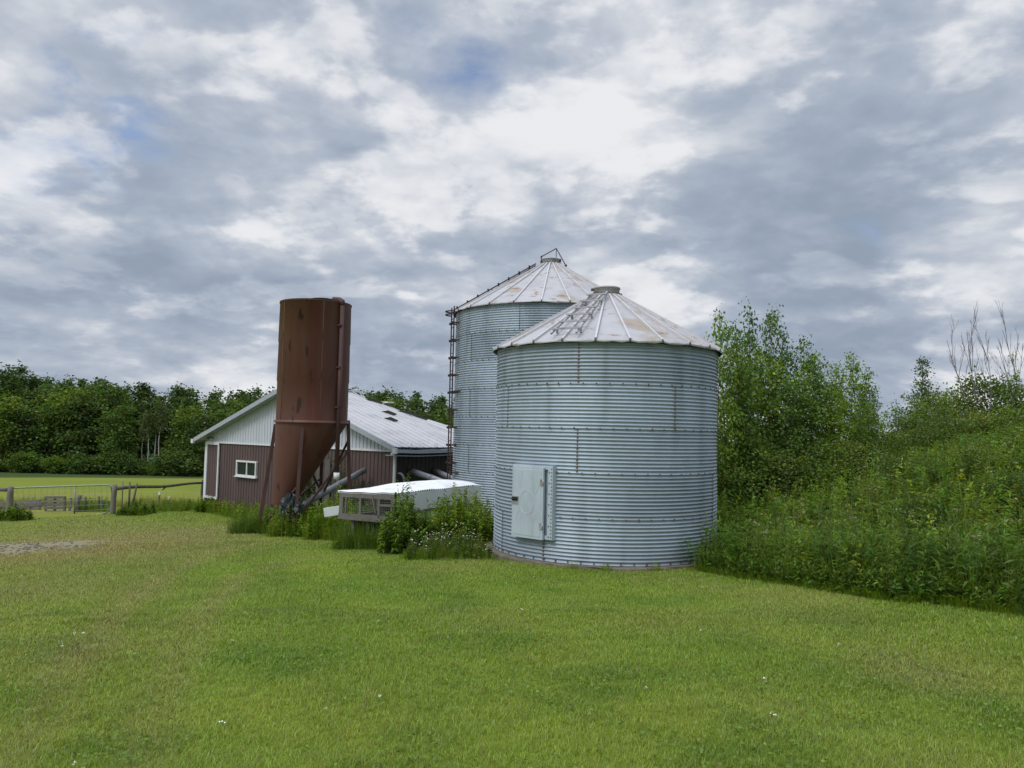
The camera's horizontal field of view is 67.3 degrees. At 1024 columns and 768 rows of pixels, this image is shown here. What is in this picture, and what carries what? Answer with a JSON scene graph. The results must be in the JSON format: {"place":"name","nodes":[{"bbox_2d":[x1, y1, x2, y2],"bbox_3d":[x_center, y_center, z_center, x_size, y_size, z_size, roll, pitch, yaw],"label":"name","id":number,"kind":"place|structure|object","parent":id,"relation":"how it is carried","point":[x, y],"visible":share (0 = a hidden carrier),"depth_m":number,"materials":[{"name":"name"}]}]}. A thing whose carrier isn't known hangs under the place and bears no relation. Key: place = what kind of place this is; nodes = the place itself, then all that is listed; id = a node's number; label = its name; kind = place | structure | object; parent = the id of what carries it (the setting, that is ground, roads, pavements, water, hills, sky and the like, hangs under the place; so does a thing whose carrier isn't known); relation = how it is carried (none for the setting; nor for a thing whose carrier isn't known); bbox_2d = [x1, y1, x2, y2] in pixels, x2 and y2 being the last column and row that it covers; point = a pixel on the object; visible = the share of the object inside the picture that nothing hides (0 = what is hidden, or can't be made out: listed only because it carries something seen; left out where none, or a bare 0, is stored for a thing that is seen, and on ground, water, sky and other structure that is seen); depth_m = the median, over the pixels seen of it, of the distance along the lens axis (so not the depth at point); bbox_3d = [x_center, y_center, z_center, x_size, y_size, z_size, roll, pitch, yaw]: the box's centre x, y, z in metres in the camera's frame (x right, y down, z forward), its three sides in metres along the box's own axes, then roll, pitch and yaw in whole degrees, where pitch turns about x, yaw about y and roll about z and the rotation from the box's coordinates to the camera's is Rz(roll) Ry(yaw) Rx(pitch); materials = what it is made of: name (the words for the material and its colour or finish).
{"place":"outdoors","nodes":[
{"label":"outdoors","id":0,"kind":"place"},
{"bbox_2d":[0,434,1023,767],"bbox_3d":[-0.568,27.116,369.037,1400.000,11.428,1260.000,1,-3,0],"label":"ground","id":1,"kind":"structure","parent":0,"point":[28,482],"depth_m":6.57,"materials":[{"name":"green plant"}]},
{"bbox_2d":[6,486,12,511],"bbox_3d":[-20.389,4.769,31.211,0.220,1.226,0.220,-2,-5,45],"label":"fence post","id":2,"kind":"object","parent":1,"relation":"on","point":[9,497],"visible":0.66,"depth_m":31.14,"materials":[{"name":"grey wood"}]},
{"bbox_2d":[12,484,111,513],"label":"farm gate","id":3,"kind":"structure","parent":2,"relation":"attached to","point":[74,486],"depth_m":31.31,"materials":[{"name":"metal"}]},
{"bbox_2d":[0,376,29,465],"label":"forest tree","id":4,"kind":"object","parent":1,"relation":"on","point":[18,387],"visible":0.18,"depth_m":123.75,"materials":[{"name":"green plant"}]},
{"bbox_2d":[0,503,35,521],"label":"weed clump","id":5,"kind":"object","parent":1,"relation":"on","point":[14,513],"visible":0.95,"depth_m":28.02,"materials":[{"name":"green plant"}]},
{"bbox_2d":[0,359,36,408],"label":"forest tree","id":6,"kind":"object","parent":1,"relation":"on","point":[20,370],"visible":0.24,"depth_m":126.30,"materials":[{"name":"green plant"}]},
{"bbox_2d":[0,388,41,459],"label":"forest tree","id":7,"kind":"object","parent":1,"relation":"on","point":[4,406],"visible":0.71,"depth_m":112.67,"materials":[{"name":"green plant"}]},
{"bbox_2d":[0,451,43,472],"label":"forest shrub","id":8,"kind":"object","parent":1,"relation":"on","point":[23,456],"visible":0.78,"depth_m":108.43,"materials":[{"name":"green plant"}]},
{"bbox_2d":[0,404,48,459],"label":"forest tree","id":9,"kind":"object","parent":1,"relation":"on","point":[33,417],"visible":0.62,"depth_m":112.68,"materials":[{"name":"green plant"}]},
{"bbox_2d":[6,387,66,451],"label":"forest tree","id":10,"kind":"object","parent":1,"relation":"on","point":[42,391],"visible":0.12,"depth_m":119.63,"materials":[{"name":"green plant"}]},
{"bbox_2d":[20,400,78,462],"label":"forest tree","id":11,"kind":"object","parent":1,"relation":"on","point":[44,428],"visible":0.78,"depth_m":113.08,"materials":[{"name":"green plant"}]},
{"bbox_2d":[35,454,69,473],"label":"forest shrub","id":12,"kind":"object","parent":1,"relation":"on","point":[52,465],"visible":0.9,"depth_m":107.70,"materials":[{"name":"green plant"}]},
{"bbox_2d":[0,539,105,553],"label":"loose gravel","id":13,"kind":"structure","parent":1,"relation":"on","point":[36,547],"depth_m":19.10,"materials":[{"name":"stone"}]},
{"bbox_2d":[32,396,109,470],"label":"forest tree","id":14,"kind":"object","parent":1,"relation":"on","point":[89,448],"visible":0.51,"depth_m":114.36,"materials":[{"name":"green plant"}]},
{"bbox_2d":[44,382,104,456],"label":"forest tree","id":15,"kind":"object","parent":1,"relation":"on","point":[82,390],"visible":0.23,"depth_m":116.26,"materials":[{"name":"green plant"}]},
{"bbox_2d":[60,449,97,473],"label":"forest shrub","id":16,"kind":"object","parent":1,"relation":"on","point":[72,464],"visible":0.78,"depth_m":107.71,"materials":[{"name":"green plant"}]},
{"bbox_2d":[51,394,120,460],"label":"forest tree","id":17,"kind":"object","parent":1,"relation":"on","point":[84,401],"visible":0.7,"depth_m":114.33,"materials":[{"name":"green plant"}]},
{"bbox_2d":[73,495,116,511],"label":"weed clump","id":18,"kind":"object","parent":1,"relation":"on","point":[93,507],"visible":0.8,"depth_m":32.46,"materials":[{"name":"green plant"}]},
{"bbox_2d":[75,381,142,455],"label":"forest tree","id":19,"kind":"object","parent":1,"relation":"on","point":[107,394],"visible":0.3,"depth_m":118.94,"materials":[{"name":"green plant"}]},
{"bbox_2d":[88,403,142,458],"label":"forest tree","id":20,"kind":"object","parent":1,"relation":"on","point":[111,445],"visible":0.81,"depth_m":111.67,"materials":[{"name":"green plant"}]},
{"bbox_2d":[90,445,142,474],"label":"forest shrub","id":21,"kind":"object","parent":1,"relation":"on","point":[123,469],"visible":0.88,"depth_m":108.24,"materials":[{"name":"green plant"}]},
{"bbox_2d":[115,497,155,515],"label":"weed clump","id":22,"kind":"object","parent":1,"relation":"on","point":[133,508],"visible":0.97,"depth_m":30.63,"materials":[{"name":"green plant"}]},
{"bbox_2d":[122,397,170,461],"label":"forest tree","id":23,"kind":"object","parent":1,"relation":"on","point":[145,450],"visible":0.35,"depth_m":122.23,"materials":[{"name":"green plant"}]},
{"bbox_2d":[138,408,154,458],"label":"birch tree","id":24,"kind":"object","parent":1,"relation":"on","point":[146,428],"visible":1,"depth_m":111.69,"materials":[{"name":"green plant"}]},
{"bbox_2d":[117,491,199,507],"bbox_3d":[-16.570,5.378,35.991,3.946,0.947,5.373,3,-4,-26],"label":"weed strip","id":25,"kind":"object","parent":1,"relation":"on","point":[147,502],"visible":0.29,"depth_m":35.46,"materials":[{"name":"green plant"}]},
{"bbox_2d":[142,392,174,455],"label":"forest tree","id":26,"kind":"object","parent":1,"relation":"on","point":[163,436],"visible":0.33,"depth_m":122.71,"materials":[{"name":"green plant"}]},
{"bbox_2d":[152,401,170,454],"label":"birch tree","id":27,"kind":"object","parent":1,"relation":"on","point":[164,422],"visible":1,"depth_m":112.28,"materials":[{"name":"green plant"}]},
{"bbox_2d":[142,441,203,475],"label":"forest shrub","id":28,"kind":"object","parent":1,"relation":"on","point":[157,459],"visible":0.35,"depth_m":109.45,"materials":[{"name":"green plant"}]},
{"bbox_2d":[160,393,193,445],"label":"forest tree","id":29,"kind":"object","parent":1,"relation":"on","point":[186,401],"visible":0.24,"depth_m":122.14,"materials":[{"name":"green plant"}]},
{"bbox_2d":[148,497,206,511],"bbox_3d":[-14.194,5.111,33.066,3.318,0.744,2.713,1,-3,0],"label":"weed strip","id":30,"kind":"object","parent":1,"relation":"on","point":[167,505],"visible":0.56,"depth_m":32.48,"materials":[{"name":"green plant"}]},
{"bbox_2d":[158,447,203,476],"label":"forest shrub","id":31,"kind":"object","parent":1,"relation":"on","point":[184,468],"visible":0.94,"depth_m":108.00,"materials":[{"name":"green plant"}]},
{"bbox_2d":[160,402,215,455],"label":"forest tree","id":32,"kind":"object","parent":1,"relation":"on","point":[179,433],"visible":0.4,"depth_m":114.31,"materials":[{"name":"green plant"}]},
{"bbox_2d":[167,411,227,460],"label":"forest tree","id":33,"kind":"object","parent":1,"relation":"on","point":[198,423],"visible":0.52,"depth_m":111.49,"materials":[{"name":"green plant"}]},
{"bbox_2d":[199,396,244,451],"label":"forest tree","id":34,"kind":"object","parent":1,"relation":"on","point":[220,406],"visible":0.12,"depth_m":121.72,"materials":[{"name":"green plant"}]},
{"bbox_2d":[204,497,272,518],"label":"weed clump","id":35,"kind":"object","parent":1,"relation":"on","point":[228,508],"visible":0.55,"depth_m":30.75,"materials":[{"name":"green plant"}]},
{"bbox_2d":[224,504,277,533],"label":"weed clump","id":36,"kind":"object","parent":1,"relation":"on","point":[245,525],"visible":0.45,"depth_m":22.33,"materials":[{"name":"green plant"}]},
{"bbox_2d":[260,495,319,536],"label":"weed clump","id":37,"kind":"object","parent":1,"relation":"on","point":[285,528],"visible":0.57,"depth_m":21.39,"materials":[{"name":"green plant"}]},
{"bbox_2d":[257,297,351,534],"bbox_3d":[-5.943,0.973,22.821,2.467,7.051,2.192,-1,-4,37],"label":"feed hopper","id":38,"kind":"object","parent":1,"relation":"on","point":[311,421],"visible":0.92,"depth_m":22.02,"materials":[{"name":"brown paint"}]},
{"bbox_2d":[278,492,303,522],"bbox_3d":[-6.228,3.510,21.715,0.686,0.920,0.623,1,-3,0],"label":"tarp bundle","id":39,"kind":"object","parent":38,"relation":"attached to","point":[287,500],"visible":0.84,"depth_m":21.55,"materials":[{"name":"grey plastic"}]},
{"bbox_2d":[303,468,366,507],"bbox_3d":[-5.620,3.258,24.441,0.230,1.027,4.176,0,-4,15],"label":"auger tube","id":40,"kind":"object","parent":38,"relation":"attached to","point":[342,482],"visible":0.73,"depth_m":24.24,"materials":[{"name":"grey metal"}]},
{"bbox_2d":[191,389,453,512],"label":"barn","id":41,"kind":"structure","parent":1,"relation":"on","point":[388,444],"depth_m":30.45,"materials":[{"name":"brown metal"}]},
{"bbox_2d":[204,442,219,498],"bbox_3d":[-13.008,3.743,33.364,1.062,2.422,0.064,-2,-5,40],"label":"door","id":42,"kind":"structure","parent":41,"relation":"in","point":[212,448],"depth_m":33.41,"materials":[{"name":"brown wood"}]},
{"bbox_2d":[234,460,257,478],"bbox_3d":[-10.928,3.498,31.618,1.632,0.695,0.137,-2,-5,40],"label":"window","id":43,"kind":"structure","parent":41,"relation":"in","point":[245,469],"depth_m":31.59,"materials":[{"name":"white glass"}]},
{"bbox_2d":[301,456,368,513],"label":"weed clump","id":44,"kind":"object","parent":1,"relation":"on","point":[309,492],"visible":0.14,"depth_m":27.14,"materials":[{"name":"green plant"}]},
{"bbox_2d":[297,484,373,539],"bbox_3d":[-4.802,3.612,21.747,2.085,1.579,3.646,1,-3,0],"label":"weed clump","id":45,"kind":"object","parent":1,"relation":"on","point":[318,528],"visible":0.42,"depth_m":20.57,"materials":[{"name":"green plant"}]},
{"bbox_2d":[327,502,386,549],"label":"weed clump","id":46,"kind":"object","parent":1,"relation":"on","point":[359,540],"visible":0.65,"depth_m":17.50,"materials":[{"name":"green plant"}]},
{"bbox_2d":[374,487,433,554],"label":"bramble bush","id":47,"kind":"object","parent":1,"relation":"on","point":[397,534],"visible":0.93,"depth_m":16.07,"materials":[{"name":"green plant"}]},
{"bbox_2d":[338,480,480,536],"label":"chicken coop","id":48,"kind":"structure","parent":1,"relation":"on","point":[430,491],"depth_m":18.45,"materials":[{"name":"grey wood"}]},
{"bbox_2d":[390,395,433,417],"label":"forest tree","id":49,"kind":"object","parent":1,"relation":"on","point":[414,403],"visible":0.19,"depth_m":121.68,"materials":[{"name":"green plant"}]},
{"bbox_2d":[399,519,494,560],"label":"wildflower clump","id":50,"kind":"object","parent":1,"relation":"on","point":[438,548],"visible":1,"depth_m":14.98,"materials":[{"name":"green plant"}]},
{"bbox_2d":[417,482,493,546],"bbox_3d":[-1.103,2.995,17.494,1.738,1.534,2.607,1,-4,10],"label":"bramble bush","id":51,"kind":"object","parent":1,"relation":"on","point":[464,513],"visible":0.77,"depth_m":16.79,"materials":[{"name":"green plant"}]},
{"bbox_2d":[445,248,598,521],"bbox_3d":[1.075,0.261,24.207,6.341,9.195,6.216,1,-3,0],"label":"grain bin","id":52,"kind":"object","parent":1,"relation":"on","point":[543,290],"visible":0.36,"depth_m":22.22,"materials":[{"name":"metal"}]},
{"bbox_2d":[486,285,722,570],"bbox_3d":[1.940,0.908,16.102,4.913,5.958,4.911,1,-3,0],"label":"grain bin","id":53,"kind":"object","parent":1,"relation":"on","point":[606,424],"visible":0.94,"depth_m":14.07,"materials":[{"name":"metal"}]},
{"bbox_2d":[511,466,544,539],"bbox_3d":[0.276,2.196,14.264,0.767,1.315,0.132,-2,-5,41],"label":"door","id":54,"kind":"structure","parent":53,"relation":"in","point":[528,483],"depth_m":14.26,"materials":[{"name":"metal"}]},
{"bbox_2d":[704,303,748,506],"bbox_3d":[5.207,0.686,19.512,1.372,5.560,1.647,-2,-4,39],"label":"poplar sapling","id":55,"kind":"object","parent":1,"relation":"on","point":[721,373],"visible":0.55,"depth_m":19.45,"materials":[{"name":"green plant"}]},
{"bbox_2d":[716,337,766,505],"bbox_3d":[5.780,1.129,19.994,1.623,4.698,1.483,-1,-4,27],"label":"poplar sapling","id":56,"kind":"object","parent":1,"relation":"on","point":[741,376],"visible":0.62,"depth_m":19.91,"materials":[{"name":"green plant"}]},
{"bbox_2d":[717,319,766,485],"bbox_3d":[6.033,0.873,20.823,1.453,5.261,1.590,3,-4,-25],"label":"poplar sapling","id":57,"kind":"object","parent":1,"relation":"on","point":[737,338],"visible":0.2,"depth_m":20.76,"materials":[{"name":"green plant"}]},
{"bbox_2d":[716,441,789,513],"bbox_3d":[5.726,2.491,20.063,2.821,2.166,3.595,-1,-4,27],"label":"understorey bush","id":58,"kind":"object","parent":1,"relation":"on","point":[742,475],"visible":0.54,"depth_m":19.38,"materials":[{"name":"green plant"}]},
{"bbox_2d":[718,364,787,502],"bbox_3d":[6.286,1.449,20.609,2.270,4.075,2.037,4,-5,-40],"label":"poplar sapling","id":59,"kind":"object","parent":1,"relation":"on","point":[752,438],"visible":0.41,"depth_m":20.16,"materials":[{"name":"green plant"}]},
{"bbox_2d":[733,296,777,446],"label":"poplar sapling","id":60,"kind":"object","parent":1,"relation":"on","point":[749,340],"visible":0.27,"depth_m":22.09,"materials":[{"name":"green plant"}]},
{"bbox_2d":[725,340,793,470],"bbox_3d":[6.878,1.110,21.309,1.923,4.678,2.309,1,-3,8],"label":"poplar sapling","id":61,"kind":"object","parent":1,"relation":"on","point":[767,407],"visible":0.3,"depth_m":21.25,"materials":[{"name":"green plant"}]},
{"bbox_2d":[720,448,807,506],"bbox_3d":[6.526,2.532,20.367,2.902,1.883,2.448,1,-3,-3],"label":"understorey bush","id":62,"kind":"object","parent":1,"relation":"on","point":[774,467],"visible":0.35,"depth_m":19.78,"materials":[{"name":"green plant"}]},
{"bbox_2d":[754,303,810,447],"bbox_3d":[7.765,0.524,22.363,1.700,5.787,1.526,1,-3,2],"label":"poplar sapling","id":63,"kind":"object","parent":1,"relation":"on","point":[770,329],"visible":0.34,"depth_m":22.31,"materials":[{"name":"green plant"}]},
{"bbox_2d":[752,350,816,477],"bbox_3d":[7.568,1.216,21.722,2.148,4.355,2.579,0,-4,17],"label":"poplar sapling","id":64,"kind":"object","parent":1,"relation":"on","point":[781,372],"visible":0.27,"depth_m":21.69,"materials":[{"name":"green plant"}]},
{"bbox_2d":[769,320,807,447],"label":"poplar sapling","id":65,"kind":"object","parent":1,"relation":"on","point":[785,357],"visible":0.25,"depth_m":22.61,"materials":[{"name":"green plant"}]},
{"bbox_2d":[740,436,837,507],"bbox_3d":[7.143,2.481,20.740,2.720,2.179,3.034,1,-3,0],"label":"understorey bush","id":66,"kind":"object","parent":1,"relation":"on","point":[788,471],"visible":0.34,"depth_m":19.96,"materials":[{"name":"green plant"}]},
{"bbox_2d":[762,376,818,492],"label":"poplar sapling","id":67,"kind":"object","parent":1,"relation":"on","point":[794,387],"visible":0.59,"depth_m":20.73,"materials":[{"name":"green plant"}]},
{"bbox_2d":[778,334,829,430],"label":"poplar sapling","id":68,"kind":"object","parent":1,"relation":"on","point":[800,348],"visible":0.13,"depth_m":22.64,"materials":[{"name":"green plant"}]},
{"bbox_2d":[775,376,839,481],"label":"poplar sapling","id":69,"kind":"object","parent":1,"relation":"on","point":[815,420],"visible":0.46,"depth_m":20.99,"materials":[{"name":"green plant"}]},
{"bbox_2d":[785,354,841,485],"bbox_3d":[8.444,1.205,21.681,1.716,4.127,1.447,1,-3,-3],"label":"poplar sapling","id":70,"kind":"object","parent":1,"relation":"on","point":[818,386],"visible":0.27,"depth_m":21.61,"materials":[{"name":"green plant"}]},
{"bbox_2d":[778,440,860,497],"bbox_3d":[8.158,2.416,20.872,2.520,1.934,3.211,0,-4,20],"label":"understorey bush","id":71,"kind":"object","parent":1,"relation":"on","point":[824,470],"visible":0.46,"depth_m":20.24,"materials":[{"name":"green plant"}]},
{"bbox_2d":[790,345,848,447],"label":"poplar sapling","id":72,"kind":"object","parent":1,"relation":"on","point":[808,372],"visible":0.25,"depth_m":22.16,"materials":[{"name":"green plant"}]},
{"bbox_2d":[808,384,864,474],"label":"poplar sapling","id":73,"kind":"object","parent":1,"relation":"on","point":[838,415],"visible":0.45,"depth_m":21.74,"materials":[{"name":"green plant"}]},
{"bbox_2d":[804,432,885,490],"bbox_3d":[8.890,2.251,20.982,2.399,1.845,2.845,0,-4,14],"label":"understorey bush","id":74,"kind":"object","parent":1,"relation":"on","point":[854,453],"visible":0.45,"depth_m":20.57,"materials":[{"name":"green plant"}]},
{"bbox_2d":[680,420,1023,615],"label":"weed thicket","id":75,"kind":"object","parent":1,"relation":"on","point":[893,571],"visible":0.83,"depth_m":11.67,"materials":[{"name":"green plant"}]},
{"bbox_2d":[831,351,879,451],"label":"poplar sapling","id":76,"kind":"object","parent":1,"relation":"on","point":[855,367],"visible":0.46,"depth_m":23.43,"materials":[{"name":"green plant"}]},
{"bbox_2d":[845,393,882,449],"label":"poplar sapling","id":77,"kind":"object","parent":1,"relation":"on","point":[862,401],"visible":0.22,"depth_m":22.89,"materials":[{"name":"green plant"}]},
{"bbox_2d":[837,438,892,482],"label":"understorey bush","id":78,"kind":"object","parent":1,"relation":"on","point":[869,451],"visible":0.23,"depth_m":20.98,"materials":[{"name":"green plant"}]},
{"bbox_2d":[845,403,889,474],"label":"poplar sapling","id":79,"kind":"object","parent":1,"relation":"on","point":[866,435],"visible":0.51,"depth_m":21.93,"materials":[{"name":"green plant"}]},
{"bbox_2d":[851,367,888,447],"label":"poplar sapling","id":80,"kind":"object","parent":1,"relation":"on","point":[868,378],"visible":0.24,"depth_m":24.09,"materials":[{"name":"green plant"}]},
{"bbox_2d":[851,425,931,473],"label":"understorey bush","id":81,"kind":"object","parent":1,"relation":"on","point":[890,447],"visible":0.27,"depth_m":22.07,"materials":[{"name":"green plant"}]},
{"bbox_2d":[867,449,935,489],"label":"bank shrub","id":82,"kind":"object","parent":1,"relation":"on","point":[893,460],"visible":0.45,"depth_m":17.00,"materials":[{"name":"green plant"}]},
{"bbox_2d":[878,492,950,527],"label":"bank shrub","id":83,"kind":"object","parent":1,"relation":"on","point":[914,500],"visible":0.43,"depth_m":12.95,"materials":[{"name":"green plant"}]},
{"bbox_2d":[879,407,953,451],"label":"bank bush","id":84,"kind":"object","parent":1,"relation":"on","point":[910,421],"visible":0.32,"depth_m":24.20,"materials":[{"name":"green plant"}]},
{"bbox_2d":[905,355,939,428],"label":"conical tree","id":85,"kind":"object","parent":1,"relation":"on","point":[921,384],"visible":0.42,"depth_m":27.14,"materials":[{"name":"green plant"}]},
{"bbox_2d":[878,388,970,449],"bbox_3d":[13.498,1.438,25.595,3.408,2.623,2.674,1,-3,9],"label":"bank bush","id":86,"kind":"object","parent":1,"relation":"on","point":[921,402],"visible":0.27,"depth_m":25.46,"materials":[{"name":"green plant"}]},
{"bbox_2d":[904,451,957,490],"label":"bank shrub","id":87,"kind":"object","parent":1,"relation":"on","point":[934,467],"visible":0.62,"depth_m":15.38,"materials":[{"name":"green plant"}]},
{"bbox_2d":[901,410,977,457],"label":"bank bush","id":88,"kind":"object","parent":1,"relation":"on","point":[947,426],"visible":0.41,"depth_m":21.65,"materials":[{"name":"green plant"}]},
{"bbox_2d":[907,382,982,437],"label":"bank bush","id":89,"kind":"object","parent":1,"relation":"on","point":[957,404],"visible":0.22,"depth_m":26.44,"materials":[{"name":"green plant"}]},
{"bbox_2d":[947,300,991,418],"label":"bare tree","id":90,"kind":"object","parent":1,"relation":"on","point":[971,368],"visible":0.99,"depth_m":25.91,"materials":[{"name":"plant"}]},
{"bbox_2d":[935,429,1015,464],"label":"bank shrub","id":91,"kind":"object","parent":1,"relation":"on","point":[961,437],"visible":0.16,"depth_m":17.40,"materials":[{"name":"green plant"}]},
{"bbox_2d":[940,407,1011,446],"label":"bank bush","id":92,"kind":"object","parent":1,"relation":"on","point":[979,422],"visible":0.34,"depth_m":21.62,"materials":[{"name":"green plant"}]},
{"bbox_2d":[933,366,1023,425],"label":"bank bush","id":93,"kind":"object","parent":1,"relation":"on","point":[983,393],"visible":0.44,"depth_m":26.67,"materials":[{"name":"green plant"}]},
{"bbox_2d":[945,440,1019,483],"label":"bank shrub","id":94,"kind":"object","parent":1,"relation":"on","point":[975,454],"visible":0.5,"depth_m":14.44,"materials":[{"name":"green plant"}]},
{"bbox_2d":[962,402,1023,440],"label":"bank bush","id":95,"kind":"object","parent":1,"relation":"on","point":[1008,412],"visible":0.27,"depth_m":21.36,"materials":[{"name":"green plant"}]},
{"bbox_2d":[969,465,1023,513],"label":"bank shrub","id":96,"kind":"object","parent":1,"relation":"on","point":[1015,479],"visible":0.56,"depth_m":12.40,"materials":[{"name":"green plant"}]},
{"bbox_2d":[976,423,1023,462],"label":"bank shrub","id":97,"kind":"object","parent":1,"relation":"on","point":[1017,432],"visible":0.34,"depth_m":16.55,"materials":[{"name":"green plant"}]},
{"bbox_2d":[982,379,1023,434],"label":"bank bush","id":98,"kind":"object","parent":1,"relation":"on","point":[1006,400],"visible":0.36,"depth_m":25.78,"materials":[{"name":"green plant"}]},
{"bbox_2d":[986,300,1023,406],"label":"bare tree","id":99,"kind":"object","parent":1,"relation":"on","point":[1002,316],"visible":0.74,"depth_m":26.45,"materials":[{"name":"plant"}]},
{"bbox_2d":[0,0,1023,443],"label":"sky","id":100,"kind":"structure","parent":0,"point":[173,173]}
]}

